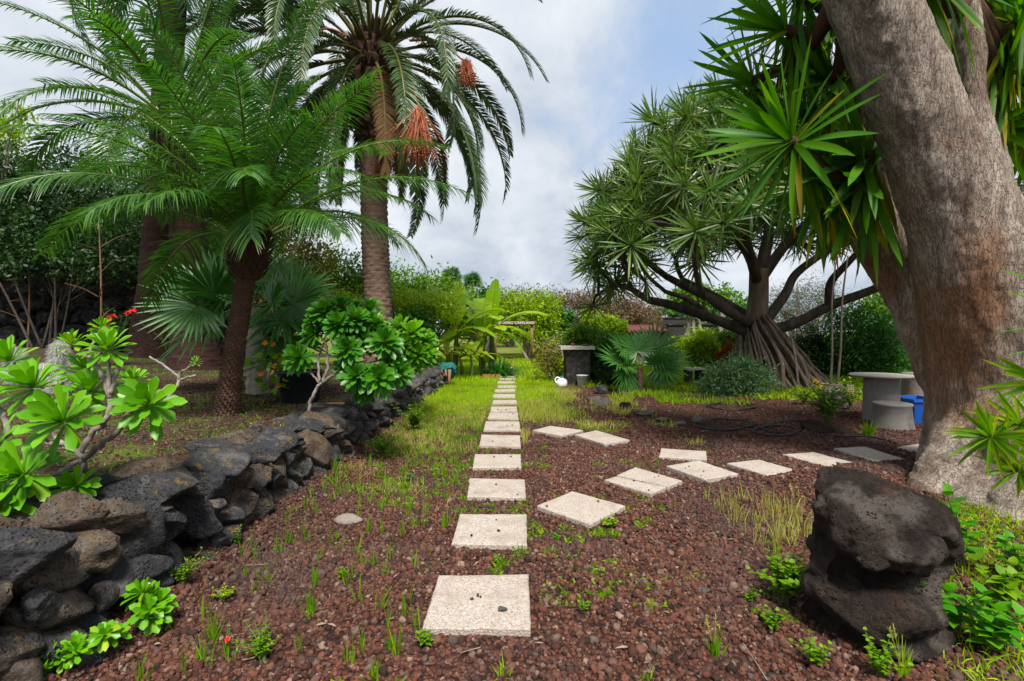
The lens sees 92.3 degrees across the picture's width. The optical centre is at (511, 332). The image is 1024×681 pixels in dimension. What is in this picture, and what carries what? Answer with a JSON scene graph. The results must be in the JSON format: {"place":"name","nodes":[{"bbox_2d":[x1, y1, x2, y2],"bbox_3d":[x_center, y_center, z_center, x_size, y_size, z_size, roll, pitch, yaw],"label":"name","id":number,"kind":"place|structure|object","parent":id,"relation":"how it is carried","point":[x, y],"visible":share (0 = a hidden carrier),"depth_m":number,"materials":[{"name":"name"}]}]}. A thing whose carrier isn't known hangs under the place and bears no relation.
{"place":"outdoors","nodes":[
{"label":"outdoors","id":0,"kind":"place"},
{"bbox_2d":[0,0,1022,332],"label":"sky","id":1,"kind":"structure","parent":0,"point":[597,58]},
{"bbox_2d":[0,333,1023,680],"bbox_3d":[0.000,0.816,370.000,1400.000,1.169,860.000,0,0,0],"label":"ground","id":2,"kind":"structure","parent":0,"point":[738,657],"depth_m":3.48,"materials":[{"name":"gravel"}]},
{"bbox_2d":[0,98,53,270],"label":"leafy tree","id":3,"kind":"object","parent":2,"relation":"on","point":[14,135],"visible":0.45,"depth_m":13.46,"materials":[{"name":"green plant"}]},
{"bbox_2d":[45,339,73,385],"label":"hairy cactus","id":4,"kind":"object","parent":2,"relation":"on","point":[59,358],"visible":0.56,"depth_m":6.55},
{"bbox_2d":[40,631,94,674],"bbox_3d":[-1.685,1.224,1.847,0.188,0.145,0.116,0,0,-32],"label":"young aeonium","id":5,"kind":"object","parent":2,"relation":"on","point":[72,648],"visible":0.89,"depth_m":1.85,"materials":[{"name":"green plant"}]},
{"bbox_2d":[1,143,137,288],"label":"leafy tree","id":6,"kind":"object","parent":2,"relation":"on","point":[64,208],"visible":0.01,"depth_m":15.25,"materials":[{"name":"green plant"}]},
{"bbox_2d":[0,136,142,348],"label":"leafy tree","id":7,"kind":"object","parent":2,"relation":"on","point":[25,224],"visible":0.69,"depth_m":13.18,"materials":[{"name":"green plant"}]},
{"bbox_2d":[65,225,132,354],"bbox_3d":[-9.728,-0.963,11.874,1.224,3.167,2.483,0,0,-17],"label":"bare sapling","id":8,"kind":"object","parent":2,"relation":"on","point":[100,294],"visible":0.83,"depth_m":11.57,"materials":[{"name":"brown wood"}]},
{"bbox_2d":[98,308,136,364],"bbox_3d":[-7.514,0.090,9.376,0.588,1.167,1.114,0,0,-38],"label":"poinsettia","id":9,"kind":"object","parent":2,"relation":"on","point":[113,316],"visible":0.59,"depth_m":9.51,"materials":[{"name":"green plant"}]},
{"bbox_2d":[48,139,228,263],"bbox_3d":[-11.573,-2.610,16.768,8.165,8.044,4.309,0,0,0],"label":"leafy tree","id":10,"kind":"object","parent":2,"relation":"on","point":[142,190],"visible":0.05,"depth_m":15.99,"materials":[{"name":"green plant"}]},
{"bbox_2d":[120,577,178,636],"bbox_3d":[-1.609,1.201,2.181,0.209,0.230,0.232,0,0,0],"label":"young aeonium","id":11,"kind":"object","parent":2,"relation":"on","point":[149,610],"visible":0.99,"depth_m":2.15,"materials":[{"name":"green plant"}]},
{"bbox_2d":[0,258,307,359],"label":"old stone wall","id":12,"kind":"structure","parent":2,"relation":"on","point":[84,312],"depth_m":14.69,"materials":[{"name":"stone"}]},
{"bbox_2d":[0,0,337,370],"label":"feather palm","id":13,"kind":"object","parent":2,"relation":"on","point":[210,357],"visible":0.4,"depth_m":9.13,"materials":[{"name":"green plant"}]},
{"bbox_2d":[168,546,217,585],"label":"leafy weed","id":14,"kind":"object","parent":2,"relation":"on","point":[186,572],"visible":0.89,"depth_m":2.47,"materials":[{"name":"green plant"}]},
{"bbox_2d":[0,357,427,474],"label":"seedlings","id":15,"kind":"object","parent":2,"relation":"on","point":[201,434],"visible":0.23,"depth_m":4.82,"materials":[{"name":"green plant"}]},
{"bbox_2d":[69,0,365,357],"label":"feather palm","id":16,"kind":"object","parent":2,"relation":"on","point":[146,345],"visible":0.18,"depth_m":11.47,"materials":[{"name":"green plant"}]},
{"bbox_2d":[115,128,322,257],"bbox_3d":[-11.195,-3.292,19.110,7.820,9.458,4.596,0,0,0],"label":"leafy tree","id":17,"kind":"object","parent":2,"relation":"on","point":[144,158],"visible":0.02,"depth_m":18.66,"materials":[{"name":"green plant"}]},
{"bbox_2d":[0,365,447,680],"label":"dry stone wall","id":18,"kind":"structure","parent":2,"relation":"on","point":[71,561],"depth_m":2.42,"materials":[{"name":"stone"}]},
{"bbox_2d":[0,317,201,515],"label":"tree aeonium","id":19,"kind":"object","parent":18,"relation":"on","point":[134,399],"visible":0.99,"depth_m":2.55,"materials":[{"name":"green plant"}]},
{"bbox_2d":[88,619,131,653],"bbox_3d":[-1.641,1.232,1.999,0.188,0.159,0.145,0,0,42],"label":"young aeonium","id":20,"kind":"object","parent":18,"relation":"on","point":[103,635],"visible":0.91,"depth_m":1.96,"materials":[{"name":"green plant"}]},
{"bbox_2d":[282,294,414,410],"bbox_3d":[-1.651,0.241,4.974,1.058,1.298,1.126,0,0,-43],"label":"tree aeonium","id":21,"kind":"object","parent":18,"relation":"on","point":[380,380],"visible":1,"depth_m":4.95,"materials":[{"name":"green plant"}]},
{"bbox_2d":[387,313,441,378],"bbox_3d":[-1.625,0.214,7.788,0.990,1.054,0.703,0,0,0],"label":"tree aeonium","id":22,"kind":"object","parent":18,"relation":"on","point":[418,351],"visible":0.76,"depth_m":7.70,"materials":[{"name":"green plant"}]},
{"bbox_2d":[133,246,340,394],"bbox_3d":[-3.652,-0.132,6.963,2.564,2.266,2.036,0,0,0],"label":"fan palm","id":23,"kind":"object","parent":2,"relation":"on","point":[203,295],"visible":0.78,"depth_m":6.61,"materials":[{"name":"green plant"}]},
{"bbox_2d":[0,0,477,416],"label":"date palm","id":24,"kind":"object","parent":2,"relation":"on","point":[245,165],"visible":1,"depth_m":5.00,"materials":[{"name":"green plant"}]},
{"bbox_2d":[224,613,278,661],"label":"leafy weed","id":25,"kind":"object","parent":2,"relation":"on","point":[261,650],"visible":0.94,"depth_m":2.04,"materials":[{"name":"green plant"}]},
{"bbox_2d":[276,369,323,403],"bbox_3d":[-2.799,0.709,6.500,0.590,0.425,0.590,0,0,0],"label":"plant pot","id":26,"kind":"object","parent":2,"relation":"on","point":[301,387],"visible":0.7,"depth_m":6.28,"materials":[{"name":"black plastic"}]},
{"bbox_2d":[242,340,301,403],"bbox_3d":[-3.104,0.517,6.292,0.824,0.844,0.562,0,0,0],"label":"nasturtium","id":27,"kind":"object","parent":26,"relation":"in","point":[262,384],"visible":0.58,"depth_m":6.31,"materials":[{"name":"green plant"}]},
{"bbox_2d":[253,226,347,366],"bbox_3d":[-5.056,-0.918,11.424,2.437,3.503,1.809,0,0,0],"label":"ochre bush","id":28,"kind":"object","parent":2,"relation":"on","point":[308,255],"visible":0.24,"depth_m":11.37,"materials":[{"name":"green plant"}]},
{"bbox_2d":[316,237,362,355],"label":"leafy bush","id":29,"kind":"object","parent":2,"relation":"on","point":[351,273],"visible":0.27,"depth_m":14.75,"materials":[{"name":"green plant"}]},
{"bbox_2d":[333,513,362,524],"bbox_3d":[-1.156,1.321,3.496,0.216,0.065,0.129,0,0,0],"label":"loose stone","id":30,"kind":"object","parent":2,"relation":"on","point":[348,518],"visible":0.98,"depth_m":3.46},
{"bbox_2d":[154,0,549,365],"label":"canary palm","id":31,"kind":"object","parent":2,"relation":"on","point":[370,44],"visible":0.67,"depth_m":12.01,"materials":[{"name":"green plant"}]},
{"bbox_2d":[318,276,468,338],"bbox_3d":[-3.446,-0.238,13.425,4.683,2.663,2.679,0,0,0],"label":"clipped hedge","id":32,"kind":"object","parent":2,"relation":"on","point":[445,302],"visible":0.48,"depth_m":13.22,"materials":[{"name":"green plant"}]},
{"bbox_2d":[391,404,424,430],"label":"leafy weed","id":33,"kind":"object","parent":2,"relation":"on","point":[414,420],"visible":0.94,"depth_m":6.74,"materials":[{"name":"green plant"}]},
{"bbox_2d":[391,298,445,339],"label":"leafy bush","id":34,"kind":"object","parent":2,"relation":"on","point":[423,316],"visible":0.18,"depth_m":12.88,"materials":[{"name":"green plant"}]},
{"bbox_2d":[359,255,484,342],"bbox_3d":[-3.712,-0.953,21.116,6.180,4.830,4.024,0,0,0],"label":"leafy tree","id":35,"kind":"object","parent":2,"relation":"on","point":[442,283],"visible":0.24,"depth_m":20.60,"materials":[{"name":"green plant"}]},
{"bbox_2d":[429,281,506,374],"bbox_3d":[-1.844,-0.117,15.422,3.690,3.156,2.050,0,0,-20],"label":"banana plant","id":36,"kind":"object","parent":2,"relation":"on","point":[450,320],"visible":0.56,"depth_m":15.64,"materials":[{"name":"green plant"}]},
{"bbox_2d":[448,339,493,375],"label":"banana plant","id":37,"kind":"object","parent":2,"relation":"on","point":[469,353],"visible":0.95,"depth_m":14.78,"materials":[{"name":"green plant"}]},
{"bbox_2d":[422,574,530,636],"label":"stepping slab","id":38,"kind":"structure","parent":2,"relation":"on","point":[453,609],"depth_m":2.36,"materials":[{"name":"concrete"}]},
{"bbox_2d":[433,298,524,373],"bbox_3d":[-1.265,0.121,15.845,2.886,2.682,2.466,0,0,28],"label":"banana plant","id":39,"kind":"object","parent":2,"relation":"on","point":[478,320],"visible":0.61,"depth_m":16.00,"materials":[{"name":"green plant"}]},
{"bbox_2d":[460,338,502,375],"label":"banana plant","id":40,"kind":"object","parent":2,"relation":"on","point":[481,346],"visible":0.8,"depth_m":14.99,"materials":[{"name":"green plant"}]},
{"bbox_2d":[436,275,530,353],"bbox_3d":[-1.465,-0.850,27.115,6.355,4.583,4.093,0,0,0],"label":"leafy tree","id":41,"kind":"object","parent":2,"relation":"on","point":[483,293],"visible":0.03,"depth_m":26.80,"materials":[{"name":"green plant"}]},
{"bbox_2d":[451,514,526,549],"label":"stepping slab","id":42,"kind":"structure","parent":2,"relation":"on","point":[484,528],"depth_m":3.25,"materials":[{"name":"concrete"}]},
{"bbox_2d":[467,478,525,500],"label":"stepping slab","id":43,"kind":"structure","parent":2,"relation":"on","point":[502,489],"depth_m":4.12,"materials":[{"name":"concrete"}]},
{"bbox_2d":[473,454,520,470],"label":"stepping slab","id":44,"kind":"structure","parent":2,"relation":"on","point":[501,462],"depth_m":5.01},
{"bbox_2d":[448,278,549,368],"bbox_3d":[-0.716,-0.215,16.682,3.172,3.316,2.858,0,0,-44],"label":"banana plant","id":45,"kind":"object","parent":2,"relation":"on","point":[494,295],"visible":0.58,"depth_m":16.60,"materials":[{"name":"green plant"}]},
{"bbox_2d":[479,434,520,448],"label":"stepping slab","id":46,"kind":"structure","parent":2,"relation":"on","point":[508,441],"depth_m":5.93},
{"bbox_2d":[484,421,520,431],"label":"stepping slab","id":47,"kind":"structure","parent":2,"relation":"on","point":[495,426],"depth_m":6.89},
{"bbox_2d":[476,352,530,377],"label":"strap leaf plant","id":48,"kind":"object","parent":2,"relation":"on","point":[502,368],"visible":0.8,"depth_m":15.04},
{"bbox_2d":[155,419,872,679],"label":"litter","id":49,"kind":"object","parent":2,"relation":"on","point":[622,646],"visible":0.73,"depth_m":2.25,"materials":[{"name":"brown plant"}]},
{"bbox_2d":[495,321,534,361],"bbox_3d":[0.129,0.434,22.494,1.855,1.914,0.301,0,0,0],"label":"path sign","id":50,"kind":"object","parent":2,"relation":"on","point":[531,323],"visible":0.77,"depth_m":22.40,"materials":[{"name":"brown wood"}]},
{"bbox_2d":[494,283,567,358],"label":"leafy tree","id":51,"kind":"object","parent":2,"relation":"on","point":[539,303],"visible":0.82,"depth_m":24.20,"materials":[{"name":"green plant"}]},
{"bbox_2d":[525,335,563,380],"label":"leafy bush","id":52,"kind":"object","parent":2,"relation":"on","point":[548,365],"visible":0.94,"depth_m":13.52,"materials":[{"name":"green plant"}]},
{"bbox_2d":[132,407,971,680],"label":"weeds","id":53,"kind":"object","parent":2,"relation":"on","point":[214,633],"visible":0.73,"depth_m":3.44,"materials":[{"name":"green plant"}]},
{"bbox_2d":[533,426,582,437],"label":"stepping slab","id":54,"kind":"structure","parent":2,"relation":"on","point":[555,431],"depth_m":6.54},
{"bbox_2d":[307,386,813,546],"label":"dry grass","id":55,"kind":"structure","parent":2,"relation":"on","point":[624,412],"depth_m":6.29,"materials":[{"name":"plant"}]},
{"bbox_2d":[555,305,577,355],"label":"round bush","id":56,"kind":"object","parent":2,"relation":"on","point":[570,316],"visible":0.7,"depth_m":24.79,"materials":[{"name":"green plant"}]},
{"bbox_2d":[485,278,667,333],"bbox_3d":[3.365,-0.829,26.959,10.238,4.504,4.329,0,0,0],"label":"dry vine","id":57,"kind":"object","parent":2,"relation":"on","point":[636,315],"visible":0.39,"depth_m":26.46,"materials":[{"name":"brown plant"}]},
{"bbox_2d":[558,345,594,384],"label":"stone pillar","id":58,"kind":"structure","parent":2,"relation":"on","point":[577,360],"depth_m":12.68,"materials":[{"name":"stone"}]},
{"bbox_2d":[537,491,625,527],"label":"stepping slab","id":59,"kind":"structure","parent":2,"relation":"on","point":[581,509],"depth_m":3.68,"materials":[{"name":"concrete"}]},
{"bbox_2d":[558,319,622,347],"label":"leafy bush","id":60,"kind":"object","parent":2,"relation":"on","point":[582,336],"visible":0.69,"depth_m":15.81,"materials":[{"name":"green plant"}]},
{"bbox_2d":[575,430,629,445],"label":"stepping slab","id":61,"kind":"structure","parent":2,"relation":"on","point":[600,438],"depth_m":6.11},
{"bbox_2d":[578,306,630,336],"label":"leafy bush","id":62,"kind":"object","parent":2,"relation":"on","point":[616,324],"visible":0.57,"depth_m":18.32,"materials":[{"name":"green plant"}]},
{"bbox_2d":[588,333,635,381],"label":"leafy bush","id":63,"kind":"object","parent":2,"relation":"on","point":[595,358],"visible":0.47,"depth_m":13.01,"materials":[{"name":"green plant"}]},
{"bbox_2d":[583,362,650,387],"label":"strap leaf plant","id":64,"kind":"object","parent":2,"relation":"on","point":[609,375],"visible":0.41,"depth_m":12.23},
{"bbox_2d":[604,477,665,496],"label":"stepping slab","id":65,"kind":"structure","parent":2,"relation":"on","point":[635,486],"depth_m":4.22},
{"bbox_2d":[596,320,692,392],"bbox_3d":[2.979,0.681,11.140,2.254,1.978,1.208,0,0,0],"label":"fan palm","id":66,"kind":"object","parent":2,"relation":"on","point":[650,349],"visible":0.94,"depth_m":11.13,"materials":[{"name":"green plant"}]},
{"bbox_2d":[622,324,667,362],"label":"wall","id":67,"kind":"structure","parent":2,"relation":"on","point":[637,327],"depth_m":21.50,"materials":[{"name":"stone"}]},
{"bbox_2d":[617,467,681,489],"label":"stepping slab","id":68,"kind":"structure","parent":2,"relation":"on","point":[645,476],"depth_m":4.44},
{"bbox_2d":[399,355,900,426],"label":"grass","id":69,"kind":"structure","parent":2,"relation":"on","point":[464,381],"depth_m":11.44,"materials":[{"name":"plant"}]},
{"bbox_2d":[659,448,706,461],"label":"stepping slab","id":70,"kind":"structure","parent":2,"relation":"on","point":[683,455],"depth_m":5.28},
{"bbox_2d":[664,320,722,364],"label":"leafy bush","id":71,"kind":"object","parent":2,"relation":"on","point":[681,342],"visible":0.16,"depth_m":19.88,"materials":[{"name":"green plant"}]},
{"bbox_2d":[666,324,728,356],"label":"wall","id":72,"kind":"structure","parent":2,"relation":"on","point":[681,328],"depth_m":24.65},
{"bbox_2d":[666,461,737,482],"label":"stepping slab","id":73,"kind":"structure","parent":2,"relation":"on","point":[710,473],"depth_m":4.66,"materials":[{"name":"concrete"}]},
{"bbox_2d":[682,326,721,372],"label":"leafy bush","id":74,"kind":"object","parent":2,"relation":"on","point":[701,344],"visible":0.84,"depth_m":15.00,"materials":[{"name":"green plant"}]},
{"bbox_2d":[647,291,770,323],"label":"leafy tree","id":75,"kind":"object","parent":2,"relation":"on","point":[669,313],"visible":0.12,"depth_m":33.48,"materials":[{"name":"green plant"}]},
{"bbox_2d":[703,614,728,656],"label":"grass tuft","id":76,"kind":"object","parent":2,"relation":"on","point":[714,647],"visible":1,"depth_m":2.05,"materials":[{"name":"green plant"}]},
{"bbox_2d":[701,327,736,350],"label":"leafy bush","id":77,"kind":"object","parent":2,"relation":"on","point":[723,336],"visible":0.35,"depth_m":17.33,"materials":[{"name":"green plant"}]},
{"bbox_2d":[706,281,747,332],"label":"slim tree","id":78,"kind":"object","parent":2,"relation":"on","point":[727,292],"visible":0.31,"depth_m":20.84,"materials":[{"name":"green plant"}]},
{"bbox_2d":[689,347,788,396],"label":"lavender bush","id":79,"kind":"object","parent":2,"relation":"on","point":[734,375],"visible":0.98,"depth_m":10.41,"materials":[{"name":"green plant"}]},
{"bbox_2d":[582,374,900,405],"bbox_3d":[6.895,1.285,11.587,10.438,0.283,5.913,0,0,0],"label":"ground cover","id":80,"kind":"object","parent":2,"relation":"on","point":[662,396],"visible":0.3,"depth_m":10.38,"materials":[{"name":"green plant"}]},
{"bbox_2d":[727,460,791,475],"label":"stepping slab","id":81,"kind":"structure","parent":2,"relation":"on","point":[760,467],"depth_m":4.81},
{"bbox_2d":[758,604,788,631],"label":"leafy weed","id":82,"kind":"object","parent":2,"relation":"on","point":[771,620],"visible":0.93,"depth_m":2.20,"materials":[{"name":"green plant"}]},
{"bbox_2d":[745,540,808,604],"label":"leafy weed","id":83,"kind":"object","parent":2,"relation":"on","point":[785,581],"visible":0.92,"depth_m":2.42,"materials":[{"name":"green plant"}]},
{"bbox_2d":[564,55,1021,388],"bbox_3d":[6.554,-2.467,12.691,10.557,8.235,9.449,0,0,0],"label":"dragon tree","id":84,"kind":"object","parent":2,"relation":"on","point":[623,217],"visible":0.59,"depth_m":11.36,"materials":[{"name":"green plant"}]},
{"bbox_2d":[769,269,851,343],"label":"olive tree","id":85,"kind":"object","parent":2,"relation":"on","point":[785,313],"visible":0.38,"depth_m":19.39,"materials":[{"name":"green plant"}]},
{"bbox_2d":[787,630,833,666],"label":"leafy weed","id":86,"kind":"object","parent":2,"relation":"on","point":[816,657],"visible":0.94,"depth_m":1.96,"materials":[{"name":"green plant"}]},
{"bbox_2d":[786,322,846,375],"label":"leafy bush","id":87,"kind":"object","parent":2,"relation":"on","point":[812,354],"visible":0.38,"depth_m":14.93,"materials":[{"name":"green plant"}]},
{"bbox_2d":[782,452,851,465],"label":"stepping slab","id":88,"kind":"structure","parent":2,"relation":"on","point":[817,458],"depth_m":5.13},
{"bbox_2d":[800,419,850,433],"bbox_3d":[4.334,1.323,6.798,0.615,0.271,0.495,0,0,0],"label":"soil mound","id":89,"kind":"object","parent":2,"relation":"on","point":[820,427],"visible":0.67,"depth_m":6.65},
{"bbox_2d":[752,375,861,422],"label":"rose bush","id":90,"kind":"object","parent":89,"relation":"on","point":[827,410],"visible":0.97,"depth_m":6.78,"materials":[{"name":"green plant"}]},
{"bbox_2d":[761,419,895,442],"bbox_3d":[4.045,1.332,6.702,1.219,0.047,1.517,0,0,0],"label":"garden hose","id":91,"kind":"object","parent":2,"relation":"on","point":[810,432],"visible":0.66,"depth_m":6.50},
{"bbox_2d":[819,255,848,406],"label":"slim tree trunk","id":92,"kind":"object","parent":2,"relation":"on","point":[839,360],"visible":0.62,"depth_m":8.99,"materials":[{"name":"plant"}]},
{"bbox_2d":[672,0,1023,521],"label":"giant yucca","id":93,"kind":"object","parent":2,"relation":"on","point":[902,156],"visible":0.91,"depth_m":4.30,"materials":[{"name":"green plant"}]},
{"bbox_2d":[793,296,912,376],"bbox_3d":[10.545,0.144,14.666,3.702,2.613,2.413,0,0,0],"label":"leafy bush","id":94,"kind":"object","parent":2,"relation":"on","point":[868,346],"visible":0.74,"depth_m":14.28,"materials":[{"name":"green plant"}]},
{"bbox_2d":[834,447,902,461],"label":"stepping slab","id":95,"kind":"structure","parent":2,"relation":"on","point":[866,453],"depth_m":5.34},
{"bbox_2d":[837,284,910,371],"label":"leafy bush","id":96,"kind":"object","parent":2,"relation":"on","point":[875,299],"visible":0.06,"depth_m":16.15,"materials":[{"name":"green plant"}]},
{"bbox_2d":[849,372,914,420],"bbox_3d":[5.673,1.000,7.550,0.840,0.727,0.844,0,0,0],"label":"garden table","id":97,"kind":"object","parent":2,"relation":"on","point":[880,386],"visible":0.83,"depth_m":7.40,"materials":[{"name":"concrete"}]},
{"bbox_2d":[800,466,964,662],"bbox_3d":[1.665,1.036,2.260,0.667,0.769,0.563,0,0,-31],"label":"lava boulder","id":98,"kind":"object","parent":2,"relation":"on","point":[879,548],"visible":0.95,"depth_m":2.08,"materials":[{"name":"stone"}]},
{"bbox_2d":[863,627,913,678],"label":"leafy weed","id":99,"kind":"object","parent":2,"relation":"on","point":[881,666],"visible":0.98,"depth_m":1.90,"materials":[{"name":"green plant"}]},
{"bbox_2d":[870,400,914,429],"bbox_3d":[5.415,1.181,6.999,0.521,0.375,0.521,0,0,0],"label":"stone stool","id":100,"kind":"object","parent":2,"relation":"on","point":[891,415],"visible":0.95,"depth_m":6.83,"materials":[{"name":"concrete"}]},
{"bbox_2d":[883,619,913,676],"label":"grass tuft","id":101,"kind":"object","parent":2,"relation":"on","point":[903,672],"visible":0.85,"depth_m":1.92,"materials":[{"name":"plant"}]},
{"bbox_2d":[901,395,923,423],"bbox_3d":[6.074,1.156,7.400,0.470,0.365,0.520,0,0,0],"label":"plastic tub","id":102,"kind":"object","parent":2,"relation":"on","point":[916,401],"visible":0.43,"depth_m":7.19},
{"bbox_2d":[916,580,994,635],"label":"leafy plant","id":103,"kind":"object","parent":2,"relation":"on","point":[948,608],"visible":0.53,"depth_m":2.13,"materials":[{"name":"green plant"}]},
{"bbox_2d":[940,480,989,570],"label":"leafy plant","id":104,"kind":"object","parent":2,"relation":"on","point":[947,491],"visible":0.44,"depth_m":2.74,"materials":[{"name":"green plant"}]},
{"bbox_2d":[927,492,1023,680],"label":"rough grass","id":105,"kind":"structure","parent":2,"relation":"on","point":[991,531],"depth_m":2.68,"materials":[{"name":"plant"}]},
{"bbox_2d":[936,270,1023,498],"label":"spiky plant","id":106,"kind":"object","parent":2,"relation":"on","point":[997,443],"visible":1,"depth_m":2.32,"materials":[{"name":"green plant"}]},
{"bbox_2d":[942,582,1023,652],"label":"leafy plant","id":107,"kind":"object","parent":2,"relation":"on","point":[994,622],"visible":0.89,"depth_m":2.05,"materials":[{"name":"green plant"}]},
{"bbox_2d":[966,552,1023,606],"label":"leafy plant","id":108,"kind":"object","parent":2,"relation":"on","point":[1006,588],"visible":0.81,"depth_m":2.37,"materials":[{"name":"green plant"}]},
{"bbox_2d":[986,523,1023,582],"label":"leafy plant","id":109,"kind":"object","parent":2,"relation":"on","point":[1002,540],"visible":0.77,"depth_m":2.61,"materials":[{"name":"green plant"}]},
{"bbox_2d":[900,372,923,395],"bbox_3d":[7.200,1.029,8.701,0.520,0.643,0.519,0,0,0],"label":"stone table","id":110,"kind":"object","parent":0,"point":[910,387],"visible":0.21,"depth_m":8.60,"materials":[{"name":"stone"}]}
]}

